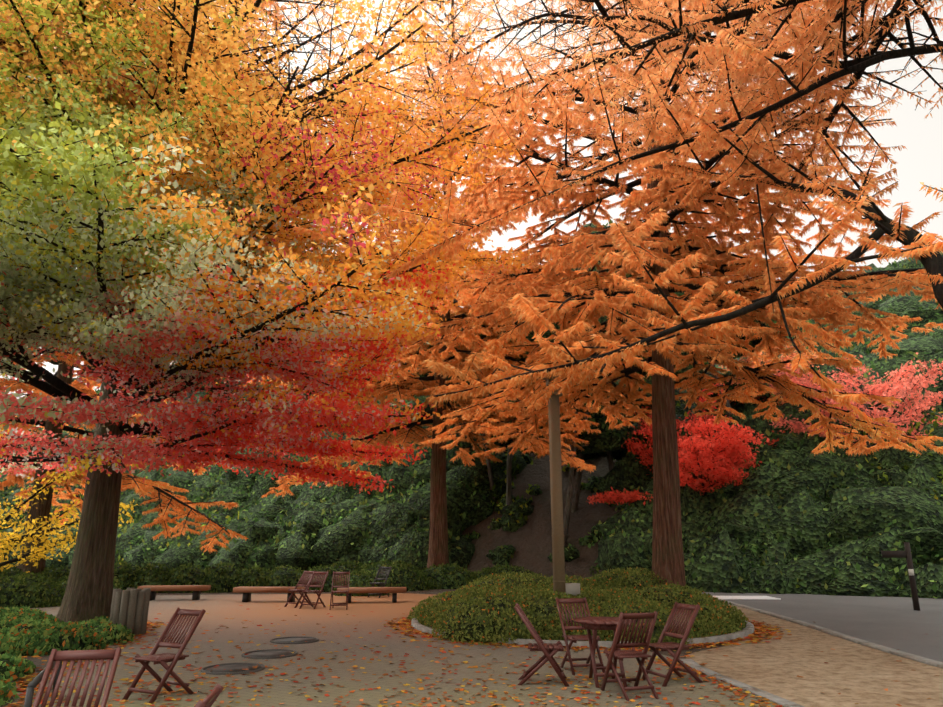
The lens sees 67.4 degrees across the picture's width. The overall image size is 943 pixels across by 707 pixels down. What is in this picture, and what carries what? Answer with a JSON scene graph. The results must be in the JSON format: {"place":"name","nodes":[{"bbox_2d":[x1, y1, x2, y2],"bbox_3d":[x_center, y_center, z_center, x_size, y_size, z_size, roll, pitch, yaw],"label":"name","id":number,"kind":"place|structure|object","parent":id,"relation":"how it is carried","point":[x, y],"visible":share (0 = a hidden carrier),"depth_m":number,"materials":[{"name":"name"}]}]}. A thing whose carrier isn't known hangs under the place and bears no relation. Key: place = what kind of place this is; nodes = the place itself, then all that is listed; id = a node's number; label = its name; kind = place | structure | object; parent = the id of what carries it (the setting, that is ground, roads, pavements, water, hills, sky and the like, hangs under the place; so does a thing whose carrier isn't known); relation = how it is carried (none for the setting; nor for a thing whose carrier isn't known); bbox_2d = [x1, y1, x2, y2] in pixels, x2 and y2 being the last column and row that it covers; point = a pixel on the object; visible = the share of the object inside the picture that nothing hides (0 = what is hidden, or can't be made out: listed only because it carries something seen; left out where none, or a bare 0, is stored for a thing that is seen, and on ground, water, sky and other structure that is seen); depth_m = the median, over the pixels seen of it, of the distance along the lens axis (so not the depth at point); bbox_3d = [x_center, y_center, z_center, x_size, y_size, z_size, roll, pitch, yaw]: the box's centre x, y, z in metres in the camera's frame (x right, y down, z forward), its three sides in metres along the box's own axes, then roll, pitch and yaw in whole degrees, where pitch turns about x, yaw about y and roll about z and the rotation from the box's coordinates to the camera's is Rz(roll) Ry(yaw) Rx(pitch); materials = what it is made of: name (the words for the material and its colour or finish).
{"place":"outdoors","nodes":[
{"label":"outdoors","id":0,"kind":"place"},
{"bbox_2d":[233,586,304,592],"bbox_3d":[-5.670,6.628,19.858,1.925,0.130,0.619,0,-15,-1],"label":"bench top","id":1,"kind":"object","parent":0,"point":[243,589],"visible":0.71,"depth_m":19.61,"materials":[{"name":"brown wood"}]},
{"bbox_2d":[4,432,727,658],"bbox_3d":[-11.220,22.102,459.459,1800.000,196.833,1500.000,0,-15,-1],"label":"terrain","id":2,"kind":"structure","parent":0,"point":[530,541],"depth_m":32.37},
{"bbox_2d":[0,465,137,572],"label":"yellow maple tree","id":3,"kind":"object","parent":2,"relation":"on","point":[43,537],"depth_m":18.28,"materials":[{"name":"yellow plant"}]},
{"bbox_2d":[0,7,247,575],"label":"tree","id":4,"kind":"object","parent":2,"relation":"on","point":[13,479],"depth_m":24.04,"materials":[{"name":"plant"}]},
{"bbox_2d":[0,0,432,622],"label":"tree","id":5,"kind":"object","parent":2,"relation":"on","point":[88,594],"depth_m":13.84,"materials":[{"name":"brown plant"}]},
{"bbox_2d":[0,0,533,493],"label":"maple tree","id":6,"kind":"object","parent":2,"relation":"on","point":[112,184],"depth_m":11.39,"materials":[{"name":"orange plant"}]},
{"bbox_2d":[4,593,783,706],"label":"pavers","id":7,"kind":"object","parent":2,"relation":"on","point":[365,616],"visible":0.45,"depth_m":9.43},
{"bbox_2d":[0,655,49,706],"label":"bed soil","id":8,"kind":"structure","parent":7,"relation":"on","point":[37,662],"depth_m":9.80,"materials":[{"name":"brown soil"}]},
{"bbox_2d":[0,605,134,705],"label":"bed shrub","id":9,"kind":"object","parent":8,"relation":"on","point":[36,617],"depth_m":10.81,"materials":[{"name":"green plant"}]},
{"bbox_2d":[24,661,61,706],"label":"pipe rail","id":10,"kind":"object","parent":7,"relation":"on","point":[34,682],"visible":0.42,"depth_m":6.21,"materials":[{"name":"black metal"}]},
{"bbox_2d":[32,647,120,706],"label":"chair","id":11,"kind":"object","parent":7,"relation":"on","point":[87,656],"visible":1,"depth_m":4.82,"materials":[{"name":"brown wood"}]},
{"bbox_2d":[109,588,150,634],"bbox_3d":[-6.235,4.709,12.901,0.640,0.800,0.640,0,-15,-1],"label":"log bin","id":12,"kind":"object","parent":7,"relation":"on","point":[129,608],"visible":0.75,"depth_m":12.70,"materials":[{"name":"wood"}]},
{"bbox_2d":[122,608,205,703],"bbox_3d":[-3.356,3.296,7.750,0.431,0.910,0.634,-8,-17,27],"label":"chair","id":13,"kind":"object","parent":7,"relation":"on","point":[162,659],"visible":0.92,"depth_m":7.78,"materials":[{"name":"brown wood"}]},
{"bbox_2d":[150,591,200,600],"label":"bench legs","id":14,"kind":"object","parent":7,"relation":"on","point":[195,595],"visible":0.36,"depth_m":20.31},
{"bbox_2d":[137,585,210,590],"bbox_3d":[-8.587,6.788,20.463,1.900,0.130,0.520,1,-15,-5],"label":"bench top","id":15,"kind":"object","parent":14,"relation":"on","point":[180,587],"visible":0.86,"depth_m":20.24,"materials":[{"name":"brown wood"}]},
{"bbox_2d":[194,684,223,706],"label":"chair","id":16,"kind":"object","parent":7,"relation":"on","point":[210,698],"visible":1,"depth_m":3.67,"materials":[{"name":"brown wood"}]},
{"bbox_2d":[201,636,318,674],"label":"manhole cover rims","id":17,"kind":"object","parent":7,"relation":"on","point":[243,672],"visible":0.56,"depth_m":10.16,"materials":[{"name":"grey metal"}]},
{"bbox_2d":[205,638,315,671],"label":"manhole covers","id":18,"kind":"object","parent":7,"relation":"on","point":[234,668],"visible":0.6,"depth_m":10.34,"materials":[{"name":"grey metal"}]},
{"bbox_2d":[242,593,294,601],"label":"bench legs","id":19,"kind":"object","parent":7,"relation":"on","point":[246,597],"visible":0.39,"depth_m":19.65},
{"bbox_2d":[284,571,313,607],"bbox_3d":[-4.453,6.130,18.401,0.431,0.910,0.634,-12,-19,37],"label":"chair","id":20,"kind":"object","parent":7,"relation":"on","point":[301,580],"visible":0.79,"depth_m":18.45,"materials":[{"name":"brown wood"}]},
{"bbox_2d":[299,571,328,608],"bbox_3d":[-4.006,6.032,18.032,0.431,0.910,0.634,-5,-16,18],"label":"chair","id":21,"kind":"object","parent":7,"relation":"on","point":[321,586],"visible":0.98,"depth_m":18.11,"materials":[{"name":"brown wood"}]},
{"bbox_2d":[330,571,349,609],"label":"chair","id":22,"kind":"object","parent":7,"relation":"on","point":[345,592],"visible":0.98,"depth_m":17.95,"materials":[{"name":"brown wood"}]},
{"bbox_2d":[347,593,396,602],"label":"bench legs","id":23,"kind":"object","parent":7,"relation":"on","point":[394,597],"visible":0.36,"depth_m":19.45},
{"bbox_2d":[367,566,391,597],"bbox_3d":[-2.792,6.966,21.539,0.431,0.910,0.634,-8,-17,27],"label":"chair","id":24,"kind":"object","parent":7,"relation":"on","point":[381,576],"visible":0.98,"depth_m":21.64,"materials":[{"name":"black metal"}]},
{"bbox_2d":[5,596,938,706],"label":"fallen leaves","id":25,"kind":"object","parent":7,"relation":"on","point":[761,631],"visible":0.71,"depth_m":8.83,"materials":[{"name":"orange plant"}]},
{"bbox_2d":[514,603,569,686],"bbox_3d":[0.841,3.504,8.528,0.634,0.910,0.431,-1,-15,5],"label":"chair","id":26,"kind":"object","parent":7,"relation":"on","point":[550,650],"visible":1,"depth_m":8.37,"materials":[{"name":"brown wood"}]},
{"bbox_2d":[555,597,604,674],"bbox_3d":[1.425,3.715,9.323,0.431,0.910,0.634,3,-15,-12],"label":"chair","id":27,"kind":"object","parent":7,"relation":"on","point":[572,638],"visible":0.81,"depth_m":9.41,"materials":[{"name":"brown wood"}]},
{"bbox_2d":[411,618,753,647],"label":"curb","id":28,"kind":"structure","parent":7,"relation":"on","point":[743,633],"depth_m":11.76,"materials":[{"name":"concrete"}]},
{"bbox_2d":[574,617,633,687],"bbox_3d":[1.604,3.581,8.492,0.712,0.726,0.714,0,-15,-1],"label":"round table","id":29,"kind":"object","parent":7,"relation":"on","point":[595,624],"visible":0.65,"depth_m":8.40,"materials":[{"name":"brown wood"}]},
{"bbox_2d":[601,611,658,700],"bbox_3d":[1.751,3.331,7.878,0.431,0.910,0.634,4,-15,-14],"label":"chair","id":30,"kind":"object","parent":7,"relation":"on","point":[622,654],"visible":0.96,"depth_m":7.79,"materials":[{"name":"brown wood"}]},
{"bbox_2d":[641,602,702,686],"bbox_3d":[2.422,3.522,8.597,0.634,0.910,0.431,6,-16,-22],"label":"chair","id":31,"kind":"object","parent":7,"relation":"on","point":[669,647],"visible":0.92,"depth_m":8.61,"materials":[{"name":"brown wood"}]},
{"bbox_2d":[75,270,736,545],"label":"tree trunks","id":32,"kind":"object","parent":2,"relation":"on","point":[573,506],"visible":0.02,"depth_m":33.49,"materials":[{"name":"brown wood"}]},
{"bbox_2d":[238,0,606,567],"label":"tree","id":33,"kind":"object","parent":2,"relation":"on","point":[430,387],"depth_m":29.56,"materials":[{"name":"orange plant"}]},
{"bbox_2d":[0,559,921,607],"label":"low hedges","id":34,"kind":"object","parent":2,"relation":"on","point":[57,585],"depth_m":23.74,"materials":[{"name":"green plant"}]},
{"bbox_2d":[0,249,942,598],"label":"hillside shrub","id":35,"kind":"object","parent":2,"relation":"on","point":[864,513],"depth_m":31.27,"materials":[{"name":"green plant"}]},
{"bbox_2d":[587,383,784,505],"bbox_3d":[9.434,4.590,29.555,9.081,6.500,8.734,0,-15,-1],"label":"maple tree","id":36,"kind":"object","parent":35,"relation":"on","point":[735,449],"depth_m":27.50,"materials":[{"name":"red plant"}]},
{"bbox_2d":[762,353,942,447],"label":"tree foliage","id":37,"kind":"object","parent":35,"relation":"on","point":[896,387],"depth_m":28.20,"materials":[{"name":"pink plant"}]},
{"bbox_2d":[407,567,747,648],"bbox_3d":[2.119,5.179,14.483,6.882,1.452,6.985,0,-15,-1],"label":"mound shrub","id":38,"kind":"object","parent":2,"relation":"on","point":[601,590],"depth_m":12.61,"materials":[{"name":"green plant"}]},
{"bbox_2d":[293,0,942,424],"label":"tree","id":39,"kind":"object","parent":2,"relation":"on","point":[747,72],"depth_m":10.16,"materials":[{"name":"orange plant"}]},
{"bbox_2d":[356,0,942,587],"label":"tree","id":40,"kind":"object","parent":2,"relation":"on","point":[836,302],"depth_m":17.35,"materials":[{"name":"orange plant"}]},
{"bbox_2d":[687,344,824,406],"bbox_3d":[14.132,1.516,34.052,6.957,5.810,6.845,0,-15,-1],"label":"tree foliage","id":41,"kind":"object","parent":2,"relation":"on","point":[788,357],"depth_m":32.71,"materials":[{"name":"plant"}]},
{"bbox_2d":[686,604,942,706],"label":"paved path","id":42,"kind":"structure","parent":2,"relation":"on","point":[865,674],"depth_m":9.31,"materials":[{"name":"beige stone"}]},
{"bbox_2d":[680,599,942,706],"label":"kerb edging","id":43,"kind":"object","parent":42,"relation":"on","point":[768,695],"visible":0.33,"depth_m":9.95,"materials":[{"name":"concrete"}]},
{"label":"soil mound","id":44,"kind":"object","parent":2,"relation":"on","visible":0},
{"bbox_2d":[542,374,565,594],"bbox_3d":[1.675,2.843,13.918,0.340,4.930,0.340,6,-16,-21],"label":"wooden pole","id":45,"kind":"object","parent":44,"relation":"on","point":[558,559],"visible":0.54,"depth_m":13.89,"materials":[{"name":"brown wood"}]},
{"bbox_2d":[337,587,406,592],"bbox_3d":[-2.763,6.570,19.640,1.900,0.130,0.520,2,-15,-6],"label":"bench top","id":46,"kind":"object","parent":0,"point":[377,589],"visible":0.86,"depth_m":19.42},
{"bbox_2d":[41,219,791,459],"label":"tree crowns","id":47,"kind":"object","parent":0,"point":[602,443],"depth_m":32.73,"materials":[{"name":"plant"}]},
{"bbox_2d":[0,0,942,398],"label":"sky","id":48,"kind":"structure","parent":0,"point":[921,160],"materials":[{"name":"white"}]},
{"bbox_2d":[565,583,579,595],"bbox_3d":[1.905,4.827,13.462,0.300,0.860,0.180,6,-16,-21],"label":"sign","id":49,"kind":"object","parent":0,"point":[572,588],"visible":0.25,"depth_m":13.47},
{"bbox_2d":[702,592,942,661],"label":"road","id":50,"kind":"structure","parent":0,"point":[901,624],"depth_m":16.16,"materials":[{"name":"grey asphalt"}]},
{"bbox_2d":[713,596,780,599],"bbox_3d":[8.072,7.308,21.181,1.908,0.024,1.171,0,-15,1],"label":"road marking","id":51,"kind":"object","parent":50,"relation":"on","point":[743,597],"visible":0.61,"depth_m":21.03,"materials":[{"name":"white paint"}]},
{"bbox_2d":[881,542,919,610],"bbox_3d":[10.670,5.535,17.599,0.696,1.620,0.173,0,-15,-1],"label":"sign post","id":52,"kind":"object","parent":50,"relation":"on","point":[906,554],"visible":0.81,"depth_m":17.64,"materials":[{"name":"black metal"}]},
{"bbox_2d":[908,569,913,574],"bbox_3d":[10.908,5.427,17.545,0.120,0.150,0.012,-2,-15,8],"label":"sign post plate","id":53,"kind":"object","parent":52,"relation":"attached to","point":[911,571],"visible":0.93,"depth_m":17.54,"materials":[{"name":"white"}]}
]}

